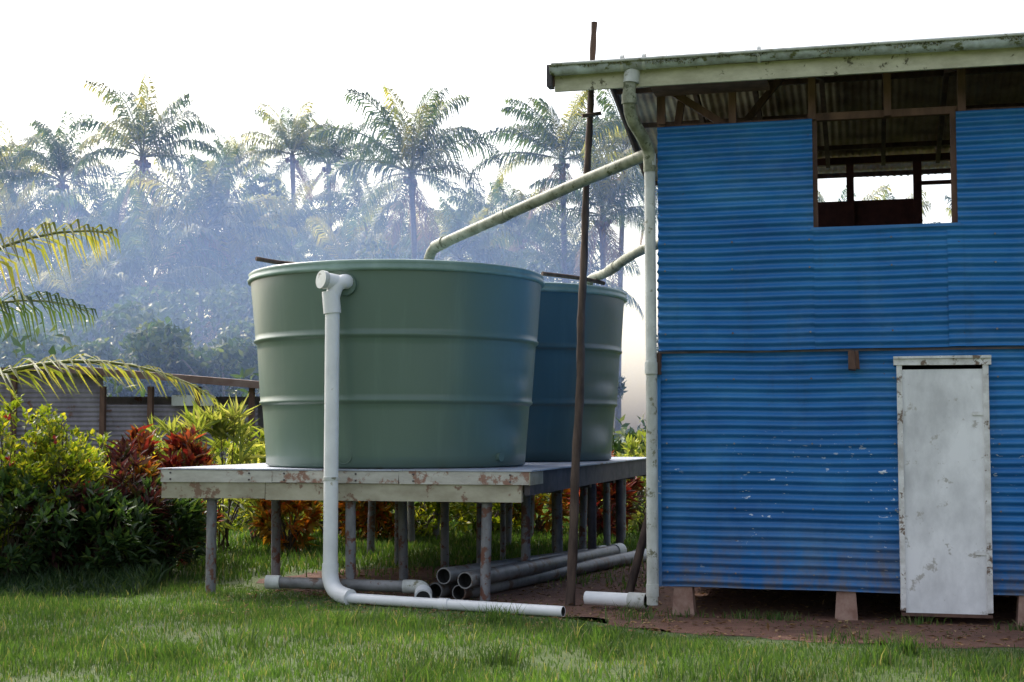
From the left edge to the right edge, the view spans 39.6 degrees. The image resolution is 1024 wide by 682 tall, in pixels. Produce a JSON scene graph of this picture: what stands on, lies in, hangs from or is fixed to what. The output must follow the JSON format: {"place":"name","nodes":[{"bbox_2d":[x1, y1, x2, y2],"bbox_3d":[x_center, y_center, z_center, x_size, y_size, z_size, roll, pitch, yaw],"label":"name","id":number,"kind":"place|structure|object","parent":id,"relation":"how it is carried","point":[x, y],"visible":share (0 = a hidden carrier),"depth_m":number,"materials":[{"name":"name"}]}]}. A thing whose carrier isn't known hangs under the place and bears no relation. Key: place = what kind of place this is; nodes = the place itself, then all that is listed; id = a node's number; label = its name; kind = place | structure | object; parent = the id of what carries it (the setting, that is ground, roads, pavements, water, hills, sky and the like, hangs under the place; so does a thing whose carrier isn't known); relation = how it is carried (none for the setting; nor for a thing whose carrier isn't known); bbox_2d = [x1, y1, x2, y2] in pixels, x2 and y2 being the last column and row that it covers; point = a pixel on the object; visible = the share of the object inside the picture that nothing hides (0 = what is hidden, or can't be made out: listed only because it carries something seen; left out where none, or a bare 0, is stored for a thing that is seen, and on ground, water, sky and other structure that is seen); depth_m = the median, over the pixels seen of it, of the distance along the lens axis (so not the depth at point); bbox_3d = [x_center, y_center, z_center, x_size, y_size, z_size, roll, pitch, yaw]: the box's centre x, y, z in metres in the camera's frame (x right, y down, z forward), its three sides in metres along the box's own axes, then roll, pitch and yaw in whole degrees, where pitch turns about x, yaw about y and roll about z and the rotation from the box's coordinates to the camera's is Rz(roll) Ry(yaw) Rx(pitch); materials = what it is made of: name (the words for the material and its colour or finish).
{"place":"outdoors","nodes":[
{"label":"outdoors","id":0,"kind":"place"},
{"bbox_2d":[119,501,646,582],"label":"grass","id":1,"kind":"structure","parent":0,"point":[457,534],"depth_m":17.61,"materials":[{"name":"green plant"}]},
{"bbox_2d":[0,437,1023,681],"bbox_3d":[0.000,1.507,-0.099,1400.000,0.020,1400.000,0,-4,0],"label":"ground","id":2,"kind":"structure","parent":0,"point":[566,657],"depth_m":10.03,"materials":[{"name":"green plant"}]},
{"bbox_2d":[0,146,44,243],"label":"coconut palm tree","id":3,"kind":"object","parent":2,"relation":"on","point":[21,174],"visible":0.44,"depth_m":69.50,"materials":[{"name":"green plant"}]},
{"bbox_2d":[0,121,71,314],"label":"coconut palm tree","id":4,"kind":"object","parent":2,"relation":"on","point":[6,142],"visible":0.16,"depth_m":75.56,"materials":[{"name":"green plant"}]},
{"bbox_2d":[0,461,85,580],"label":"dark shrub","id":5,"kind":"object","parent":2,"relation":"on","point":[25,557],"visible":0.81,"depth_m":13.87,"materials":[{"name":"green plant"}]},
{"bbox_2d":[0,170,97,320],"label":"coconut palm tree","id":6,"kind":"object","parent":2,"relation":"on","point":[9,218],"visible":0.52,"depth_m":59.35,"materials":[{"name":"green plant"}]},
{"bbox_2d":[0,388,111,559],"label":"flowering shrub","id":7,"kind":"object","parent":2,"relation":"on","point":[40,471],"visible":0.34,"depth_m":14.52,"materials":[{"name":"green plant"}]},
{"bbox_2d":[0,110,122,319],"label":"coconut palm tree","id":8,"kind":"object","parent":2,"relation":"on","point":[56,151],"visible":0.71,"depth_m":70.94,"materials":[{"name":"green plant"}]},
{"bbox_2d":[0,404,124,549],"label":"flowering shrub","id":9,"kind":"object","parent":2,"relation":"on","point":[56,436],"visible":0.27,"depth_m":14.63,"materials":[{"name":"green plant"}]},
{"bbox_2d":[11,468,113,575],"bbox_3d":[-4.514,1.873,14.413,1.031,1.239,1.075,-1,-4,21],"label":"shrub","id":10,"kind":"object","parent":2,"relation":"on","point":[31,506],"visible":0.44,"depth_m":14.18,"materials":[{"name":"green plant"}]},
{"bbox_2d":[0,324,158,396],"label":"broadleaf tree","id":11,"kind":"object","parent":2,"relation":"on","point":[40,353],"visible":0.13,"depth_m":41.60,"materials":[{"name":"green plant"}]},
{"bbox_2d":[2,300,159,383],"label":"broadleaf tree","id":12,"kind":"object","parent":2,"relation":"on","point":[116,323],"visible":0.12,"depth_m":45.03,"materials":[{"name":"green plant"}]},
{"bbox_2d":[0,218,162,352],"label":"coconut palm tree","id":13,"kind":"object","parent":2,"relation":"on","point":[44,275],"visible":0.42,"depth_m":52.71,"materials":[{"name":"green plant"}]},
{"bbox_2d":[0,272,172,390],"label":"broadleaf tree","id":14,"kind":"object","parent":2,"relation":"on","point":[96,300],"visible":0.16,"depth_m":51.92,"materials":[{"name":"green plant"}]},
{"bbox_2d":[0,558,175,597],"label":"tall weeds","id":15,"kind":"object","parent":2,"relation":"on","point":[128,576],"visible":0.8,"depth_m":13.69,"materials":[{"name":"green plant"}]},
{"bbox_2d":[26,477,169,576],"bbox_3d":[-4.204,1.961,14.423,1.366,1.161,1.367,0,-4,0],"label":"dark shrub","id":16,"kind":"object","parent":2,"relation":"on","point":[115,548],"visible":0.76,"depth_m":14.10,"materials":[{"name":"green plant"}]},
{"bbox_2d":[30,178,165,341],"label":"coconut palm tree","id":17,"kind":"object","parent":2,"relation":"on","point":[82,212],"visible":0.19,"depth_m":67.98,"materials":[{"name":"green plant"}]},
{"bbox_2d":[51,428,162,487],"bbox_3d":[-4.882,1.895,17.531,1.860,1.653,1.963,0,-4,0],"label":"green shrub","id":18,"kind":"object","parent":2,"relation":"on","point":[99,439],"visible":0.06,"depth_m":17.69,"materials":[{"name":"green plant"}]},
{"bbox_2d":[0,219,219,413],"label":"young palm","id":19,"kind":"object","parent":2,"relation":"on","point":[14,370],"visible":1,"depth_m":13.37,"materials":[{"name":"green plant"}]},
{"bbox_2d":[102,434,160,565],"bbox_3d":[-4.256,1.833,15.533,0.980,1.658,0.986,0,-4,0],"label":"dark red croton","id":20,"kind":"object","parent":2,"relation":"on","point":[122,447],"visible":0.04,"depth_m":15.39,"materials":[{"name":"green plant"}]},
{"bbox_2d":[0,362,263,521],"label":"weathered shed","id":21,"kind":"structure","parent":2,"relation":"on","point":[97,409],"depth_m":23.99,"materials":[{"name":"metal"}]},
{"bbox_2d":[107,424,177,535],"bbox_3d":[-4.295,1.830,16.196,1.069,1.785,1.061,0,-4,0],"label":"red croton","id":22,"kind":"object","parent":2,"relation":"on","point":[141,441],"visible":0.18,"depth_m":16.18,"materials":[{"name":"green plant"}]},
{"bbox_2d":[101,453,184,565],"bbox_3d":[-3.959,1.885,14.936,1.079,1.409,1.052,0,-4,0],"label":"dark red croton","id":23,"kind":"object","parent":2,"relation":"on","point":[156,499],"visible":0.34,"depth_m":14.82,"materials":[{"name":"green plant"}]},
{"bbox_2d":[68,73,219,308],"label":"coconut palm tree","id":24,"kind":"object","parent":2,"relation":"on","point":[139,136],"visible":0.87,"depth_m":63.86,"materials":[{"name":"green plant"}]},
{"bbox_2d":[59,184,229,340],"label":"coconut palm tree","id":25,"kind":"object","parent":2,"relation":"on","point":[153,255],"visible":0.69,"depth_m":55.52,"materials":[{"name":"green plant"}]},
{"bbox_2d":[69,329,259,396],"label":"broadleaf tree","id":26,"kind":"object","parent":2,"relation":"on","point":[101,347],"visible":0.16,"depth_m":41.24,"materials":[{"name":"green plant"}]},
{"bbox_2d":[112,473,217,574],"bbox_3d":[-3.805,1.988,15.115,1.350,1.235,1.275,0,-4,0],"label":"dark shrub","id":27,"kind":"object","parent":2,"relation":"on","point":[189,516],"visible":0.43,"depth_m":14.95,"materials":[{"name":"green plant"}]},
{"bbox_2d":[130,397,227,550],"bbox_3d":[-4.366,1.829,18.281,1.385,2.247,1.519,0,-4,0],"label":"striped cordyline","id":28,"kind":"object","parent":2,"relation":"on","point":[200,417],"visible":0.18,"depth_m":18.30,"materials":[{"name":"green plant"}]},
{"bbox_2d":[115,280,254,388],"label":"broadleaf tree","id":29,"kind":"object","parent":2,"relation":"on","point":[172,307],"visible":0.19,"depth_m":49.65,"materials":[{"name":"green plant"}]},
{"bbox_2d":[157,423,225,566],"bbox_3d":[-3.784,1.844,16.472,0.988,1.794,0.991,0,-4,0],"label":"red croton","id":30,"kind":"object","parent":2,"relation":"on","point":[195,454],"visible":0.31,"depth_m":16.37,"materials":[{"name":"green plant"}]},
{"bbox_2d":[125,316,258,396],"bbox_3d":[-7.819,1.865,40.263,5.517,4.962,4.501,-1,-4,10],"label":"broadleaf tree","id":31,"kind":"object","parent":2,"relation":"on","point":[169,355],"visible":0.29,"depth_m":39.95,"materials":[{"name":"green plant"}]},
{"bbox_2d":[119,144,298,344],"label":"coconut palm tree","id":32,"kind":"object","parent":2,"relation":"on","point":[212,186],"visible":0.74,"depth_m":58.21,"materials":[{"name":"green plant"}]},
{"bbox_2d":[175,135,269,201],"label":"coconut palm tree","id":33,"kind":"object","parent":2,"relation":"on","point":[243,151],"visible":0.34,"depth_m":85.75,"materials":[{"name":"green plant"}]},
{"bbox_2d":[156,172,289,345],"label":"broadleaf tree","id":34,"kind":"object","parent":2,"relation":"on","point":[261,178],"visible":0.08,"depth_m":61.24,"materials":[{"name":"green plant"}]},
{"bbox_2d":[148,205,306,347],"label":"coconut palm tree","id":35,"kind":"object","parent":2,"relation":"on","point":[231,250],"visible":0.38,"depth_m":59.04,"materials":[{"name":"green plant"}]},
{"bbox_2d":[194,394,265,550],"bbox_3d":[-3.653,1.718,18.530,1.452,2.102,1.510,0,-4,0],"label":"striped cordyline","id":36,"kind":"object","parent":2,"relation":"on","point":[234,427],"visible":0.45,"depth_m":18.52,"materials":[{"name":"green plant"}]},
{"bbox_2d":[199,257,260,347],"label":"broadleaf tree","id":37,"kind":"object","parent":2,"relation":"on","point":[243,271],"visible":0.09,"depth_m":55.19,"materials":[{"name":"green plant"}]},
{"bbox_2d":[210,316,255,364],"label":"broadleaf tree","id":38,"kind":"object","parent":2,"relation":"on","point":[233,331],"visible":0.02,"depth_m":45.73,"materials":[{"name":"green plant"}]},
{"bbox_2d":[201,431,323,542],"bbox_3d":[-3.474,2.062,19.939,1.858,1.606,1.860,0,-4,0],"label":"green shrub","id":39,"kind":"object","parent":2,"relation":"on","point":[239,518],"visible":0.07,"depth_m":19.66,"materials":[{"name":"green plant"}]},
{"bbox_2d":[232,426,322,535],"bbox_3d":[-3.125,1.833,19.109,1.475,1.911,1.447,0,-4,0],"label":"striped cordyline","id":40,"kind":"object","parent":2,"relation":"on","point":[262,451],"visible":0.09,"depth_m":18.99,"materials":[{"name":"green plant"}]},
{"bbox_2d":[248,498,322,551],"bbox_3d":[-2.889,2.246,18.229,1.041,1.174,1.004,0,-4,0],"label":"orange croton","id":41,"kind":"object","parent":2,"relation":"on","point":[261,522],"visible":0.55,"depth_m":18.07,"materials":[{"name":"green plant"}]},
{"bbox_2d":[236,100,344,259],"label":"coconut palm tree","id":42,"kind":"object","parent":2,"relation":"on","point":[297,143],"visible":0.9,"depth_m":78.53,"materials":[{"name":"green plant"}]},
{"bbox_2d":[231,177,350,266],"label":"coconut palm tree","id":43,"kind":"object","parent":2,"relation":"on","point":[289,219],"visible":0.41,"depth_m":73.08,"materials":[{"name":"green plant"}]},
{"bbox_2d":[0,313,645,495],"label":"jungle undergrowth","id":44,"kind":"object","parent":2,"relation":"on","point":[248,372],"depth_m":35.16,"materials":[{"name":"green plant"}]},
{"bbox_2d":[276,117,372,255],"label":"coconut palm tree","id":45,"kind":"object","parent":2,"relation":"on","point":[338,151],"visible":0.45,"depth_m":83.80,"materials":[{"name":"green plant"}]},
{"bbox_2d":[272,204,409,261],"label":"coconut palm tree","id":46,"kind":"object","parent":2,"relation":"on","point":[344,252],"visible":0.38,"depth_m":67.59,"materials":[{"name":"green plant"}]},
{"bbox_2d":[264,575,431,597],"bbox_3d":[-1.455,2.251,12.891,1.621,0.228,0.313,-1,-4,17],"label":"drain pipe","id":47,"kind":"object","parent":2,"relation":"on","point":[419,588],"visible":0.85,"depth_m":12.86,"materials":[{"name":"grey plastic"}]},
{"bbox_2d":[302,162,425,250],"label":"coconut palm tree","id":48,"kind":"object","parent":2,"relation":"on","point":[359,190],"visible":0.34,"depth_m":80.28,"materials":[{"name":"green plant"}]},
{"bbox_2d":[338,501,417,540],"bbox_3d":[-2.015,2.355,20.172,1.247,1.402,1.326,2,-4,-22],"label":"orange croton","id":49,"kind":"object","parent":2,"relation":"on","point":[382,508],"visible":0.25,"depth_m":19.90,"materials":[{"name":"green plant"}]},
{"bbox_2d":[355,237,442,259],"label":"broadleaf tree","id":50,"kind":"object","parent":2,"relation":"on","point":[386,251],"visible":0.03,"depth_m":59.84,"materials":[{"name":"green plant"}]},
{"bbox_2d":[158,457,645,601],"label":"tank platform","id":51,"kind":"structure","parent":2,"relation":"on","point":[484,489],"depth_m":13.32,"materials":[{"name":"beige paint"}]},
{"bbox_2d":[247,259,544,468],"bbox_3d":[-1.171,0.242,14.466,3.012,2.044,3.012,0,-4,0],"label":"water tank","id":52,"kind":"object","parent":51,"relation":"on","point":[436,362],"visible":0.94,"depth_m":13.25,"materials":[{"name":"green plastic"}]},
{"bbox_2d":[316,270,355,604],"bbox_3d":[-1.512,0.857,12.868,0.408,3.000,0.416,-4,-5,44],"label":"overflow downpipe","id":53,"kind":"object","parent":52,"relation":"attached to","point":[334,285],"visible":0.96,"depth_m":12.84,"materials":[{"name":"white plastic"}]},
{"bbox_2d":[424,150,642,259],"bbox_3d":[0.119,-1.175,13.062,0.176,0.766,3.027,3,-5,-42],"label":"feed pipe","id":54,"kind":"object","parent":52,"relation":"on","point":[435,247],"visible":0.85,"depth_m":12.90,"materials":[{"name":"plastic"}]},
{"bbox_2d":[525,282,626,461],"bbox_3d":[-0.081,0.378,17.594,3.012,2.183,3.012,0,-4,0],"label":"water tank","id":55,"kind":"object","parent":51,"relation":"on","point":[551,423],"visible":0.42,"depth_m":16.44,"materials":[{"name":"green plastic"}]},
{"bbox_2d":[587,239,657,284],"bbox_3d":[1.304,-0.877,16.017,0.474,0.499,2.575,2,-4,-27],"label":"feed pipe","id":56,"kind":"object","parent":55,"relation":"on","point":[615,266],"visible":0.6,"depth_m":16.04,"materials":[{"name":"plastic"}]},
{"bbox_2d":[309,85,500,259],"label":"coconut palm tree","id":57,"kind":"object","parent":2,"relation":"on","point":[410,154],"visible":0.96,"depth_m":61.21,"materials":[{"name":"green plant"}]},
{"bbox_2d":[166,534,646,591],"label":"weeds under platform","id":58,"kind":"object","parent":2,"relation":"on","point":[460,562],"visible":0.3,"depth_m":16.91,"materials":[{"name":"green plant"}]},
{"bbox_2d":[379,501,475,537],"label":"green shrub","id":59,"kind":"object","parent":2,"relation":"on","point":[424,511],"visible":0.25,"depth_m":20.54,"materials":[{"name":"green plant"}]},
{"bbox_2d":[346,593,565,616],"bbox_3d":[-0.516,2.250,12.136,2.103,0.102,0.106,-2,-4,27],"label":"ground pipe","id":60,"kind":"object","parent":2,"relation":"on","point":[460,605],"visible":0.95,"depth_m":12.10,"materials":[{"name":"white plastic"}]},
{"bbox_2d":[396,197,528,267],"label":"coconut palm tree","id":61,"kind":"object","parent":2,"relation":"on","point":[455,250],"visible":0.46,"depth_m":65.64,"materials":[{"name":"green plant"}]},
{"bbox_2d":[431,176,541,262],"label":"coconut palm tree","id":62,"kind":"object","parent":2,"relation":"on","point":[470,196],"visible":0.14,"depth_m":84.07,"materials":[{"name":"green plant"}]},
{"bbox_2d":[430,493,550,533],"bbox_3d":[-0.281,2.464,21.841,1.955,1.293,2.025,2,-4,-25],"label":"green shrub","id":63,"kind":"object","parent":2,"relation":"on","point":[496,520],"visible":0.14,"depth_m":21.37,"materials":[{"name":"green plant"}]},
{"bbox_2d":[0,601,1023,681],"bbox_3d":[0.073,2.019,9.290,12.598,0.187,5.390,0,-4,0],"label":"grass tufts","id":64,"kind":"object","parent":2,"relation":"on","point":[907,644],"visible":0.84,"depth_m":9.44,"materials":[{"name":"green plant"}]},
{"bbox_2d":[462,179,576,267],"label":"coconut palm tree","id":65,"kind":"object","parent":2,"relation":"on","point":[511,197],"visible":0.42,"depth_m":76.19,"materials":[{"name":"green plant"}]},
{"bbox_2d":[512,488,579,534],"bbox_3d":[0.446,2.389,21.475,1.372,1.370,1.296,0,-4,0],"label":"orange croton","id":66,"kind":"object","parent":2,"relation":"on","point":[539,526],"visible":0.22,"depth_m":21.17,"materials":[{"name":"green plant"}]},
{"bbox_2d":[466,90,641,282],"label":"coconut palm tree","id":67,"kind":"object","parent":2,"relation":"on","point":[551,142],"visible":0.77,"depth_m":62.09,"materials":[{"name":"green plant"}]},
{"bbox_2d":[491,214,643,317],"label":"coconut palm tree","id":68,"kind":"object","parent":2,"relation":"on","point":[553,250],"visible":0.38,"depth_m":62.34,"materials":[{"name":"green plant"}]},
{"bbox_2d":[565,21,600,605],"bbox_3d":[0.631,-0.231,12.660,0.340,5.324,0.095,1,-4,-9],"label":"wooden pole","id":69,"kind":"object","parent":2,"relation":"on","point":[572,556],"visible":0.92,"depth_m":12.61,"materials":[{"name":"brown wood"}]},
{"bbox_2d":[519,140,657,289],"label":"coconut palm tree","id":70,"kind":"object","parent":2,"relation":"on","point":[599,191],"visible":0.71,"depth_m":59.44,"materials":[{"name":"green plant"}]},
{"bbox_2d":[558,89,643,439],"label":"coconut palm tree","id":71,"kind":"object","parent":2,"relation":"on","point":[623,143],"visible":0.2,"depth_m":70.11,"materials":[{"name":"green plant"}]},
{"bbox_2d":[179,556,1023,646],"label":"leaf litter","id":72,"kind":"object","parent":2,"relation":"on","point":[768,626],"visible":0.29,"depth_m":11.97,"materials":[{"name":"brown plant"}]},
{"bbox_2d":[566,451,644,536],"bbox_3d":[1.364,2.235,20.693,1.206,1.437,1.285,0,-4,0],"label":"orange croton","id":73,"kind":"object","parent":2,"relation":"on","point":[631,488],"visible":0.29,"depth_m":20.55,"materials":[{"name":"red plant"}]},
{"bbox_2d":[600,430,645,525],"bbox_3d":[1.768,2.268,23.273,2.440,1.780,2.513,1,-4,-22],"label":"dark shrub","id":74,"kind":"object","parent":2,"relation":"on","point":[617,446],"visible":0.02,"depth_m":23.14,"materials":[{"name":"green plant"}]},
{"bbox_2d":[601,428,645,531],"bbox_3d":[1.946,2.136,21.544,1.541,1.657,1.581,0,-4,0],"label":"yellow shrub","id":75,"kind":"object","parent":2,"relation":"on","point":[631,451],"visible":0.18,"depth_m":21.28,"materials":[{"name":"green plant"}]},
{"bbox_2d":[625,513,646,592],"bbox_3d":[1.170,1.874,12.905,0.433,1.075,0.080,3,-5,-34],"label":"leaning post","id":76,"kind":"object","parent":2,"relation":"on","point":[636,563],"visible":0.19,"depth_m":12.85,"materials":[{"name":"brown wood"}]},
{"bbox_2d":[256,562,1023,648],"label":"dirt patch","id":77,"kind":"object","parent":2,"relation":"on","point":[825,614],"visible":0.28,"depth_m":11.97,"materials":[{"name":"red soil"}]},
{"bbox_2d":[429,582,457,597],"bbox_3d":[0.076,2.375,14.502,0.171,0.171,3.515,-2,-4,26],"label":"loose pipe","id":78,"kind":"object","parent":77,"relation":"on","point":[440,590],"visible":0.13,"depth_m":13.01,"materials":[{"name":"grey plastic"}]},
{"bbox_2d":[436,545,605,583],"bbox_3d":[0.216,2.280,14.584,0.171,0.230,3.795,-2,-4,26],"label":"loose pipe","id":79,"kind":"object","parent":78,"relation":"on","point":[446,575],"visible":0.33,"depth_m":13.19,"materials":[{"name":"grey plastic"}]},
{"bbox_2d":[452,549,646,599],"bbox_3d":[0.536,2.395,14.802,0.160,0.160,4.445,-2,-4,27],"label":"loose pipe","id":80,"kind":"object","parent":77,"relation":"on","point":[587,566],"visible":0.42,"depth_m":14.39,"materials":[{"name":"grey plastic"}]},
{"bbox_2d":[457,543,626,588],"bbox_3d":[0.416,2.285,14.584,0.171,0.200,4.156,-2,-4,24],"label":"loose pipe","id":81,"kind":"object","parent":80,"relation":"on","point":[471,579],"visible":0.78,"depth_m":13.94,"materials":[{"name":"grey plastic"}]},
{"bbox_2d":[583,591,648,608],"bbox_3d":[0.891,2.213,12.185,0.556,0.134,0.134,-2,-4,27],"label":"pipe offcut","id":82,"kind":"object","parent":77,"relation":"on","point":[635,599],"visible":0.91,"depth_m":12.13,"materials":[{"name":"white plastic"}]},
{"bbox_2d":[663,345,1023,625],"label":"base and floors","id":83,"kind":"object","parent":2,"relation":"on","point":[845,608],"visible":0.2,"depth_m":11.79,"materials":[{"name":"brown wood"}]},
{"bbox_2d":[657,68,1023,302],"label":"top framing","id":84,"kind":"object","parent":83,"relation":"on","point":[887,112],"visible":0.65,"depth_m":11.77,"materials":[{"name":"brown wood"}]},
{"bbox_2d":[553,65,1023,185],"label":"rafters and purlins","id":85,"kind":"object","parent":84,"relation":"on","point":[938,143],"visible":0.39,"depth_m":14.91,"materials":[{"name":"brown wood"}]},
{"bbox_2d":[619,56,1023,180],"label":"roof sheets","id":86,"kind":"object","parent":85,"relation":"on","point":[987,89],"visible":0.2,"depth_m":14.93,"materials":[{"name":"grey metal"}]},
{"bbox_2d":[657,222,1023,585],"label":"wall trim","id":87,"kind":"structure","parent":84,"relation":"attached to","point":[853,360],"depth_m":11.69,"materials":[{"name":"blue paint"}]},
{"bbox_2d":[621,69,658,605],"bbox_3d":[1.072,-0.042,11.648,0.159,4.410,0.542,-2,-4,30],"label":"corner downpipe","id":88,"kind":"object","parent":87,"relation":"attached to","point":[631,78],"visible":0.98,"depth_m":11.78,"materials":[{"name":"plastic"}]},
{"bbox_2d":[546,32,1023,96],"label":"fascia and gutter","id":89,"kind":"structure","parent":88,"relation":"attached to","point":[675,78],"depth_m":11.31,"materials":[{"name":"beige paint"}]},
{"bbox_2d":[549,36,1022,66],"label":"gutter moss","id":90,"kind":"object","parent":89,"relation":"attached to","point":[863,47],"visible":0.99,"depth_m":11.15,"materials":[{"name":"green plant"}]},
{"bbox_2d":[657,119,814,350],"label":"front wall","id":91,"kind":"structure","parent":87,"relation":"on","point":[746,188],"depth_m":11.84,"materials":[{"name":"blue metal"}]},
{"bbox_2d":[659,348,899,593],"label":"front wall","id":92,"kind":"structure","parent":87,"relation":"attached to","point":[773,475],"depth_m":11.66,"materials":[{"name":"blue metal"}]},
{"bbox_2d":[813,226,952,348],"bbox_3d":[2.999,-0.442,11.525,1.075,1.002,0.042,-1,-4,13],"label":"front wall under window","id":93,"kind":"structure","parent":87,"relation":"attached to","point":[867,294],"depth_m":11.53,"materials":[{"name":"blue paint"}]},
{"bbox_2d":[893,355,993,617],"bbox_3d":[3.450,1.153,11.358,0.753,2.067,0.175,-1,-4,14],"label":"door","id":94,"kind":"structure","parent":87,"relation":"attached to","point":[944,493],"depth_m":11.31,"materials":[{"name":"paint"}]},
{"bbox_2d":[947,223,965,345],"bbox_3d":[3.556,-0.451,11.383,0.125,0.988,0.037,-1,-4,14],"label":"corrugated wall panel","id":95,"kind":"object","parent":87,"relation":"attached to","point":[956,287],"visible":1,"depth_m":11.38,"materials":[{"name":"blue paint"}]},
{"bbox_2d":[956,108,1023,345],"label":"front wall","id":96,"kind":"structure","parent":87,"relation":"on","point":[990,168],"depth_m":11.35,"materials":[{"name":"blue metal"}]},
{"bbox_2d":[988,346,1023,595],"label":"front wall","id":97,"kind":"structure","parent":87,"relation":"attached to","point":[1006,400],"depth_m":11.23,"materials":[{"name":"blue metal"}]},
{"bbox_2d":[897,346,987,355],"bbox_3d":[3.450,0.097,11.409,0.700,0.102,0.030,-1,-4,13],"label":"front wall over door","id":98,"kind":"structure","parent":97,"relation":"attached to","point":[939,352],"depth_m":11.41,"materials":[{"name":"blue paint"}]},
{"bbox_2d":[0,0,1023,436],"label":"sky","id":99,"kind":"structure","parent":0,"point":[231,57],"materials":[{"name":"white"}]},
{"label":"back wall","id":100,"kind":"object","parent":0,"visible":0},
{"bbox_2d":[817,153,950,226],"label":"window frames","id":101,"kind":"structure","parent":100,"relation":"on","point":[850,211],"depth_m":15.86,"materials":[{"name":"brown wood"}]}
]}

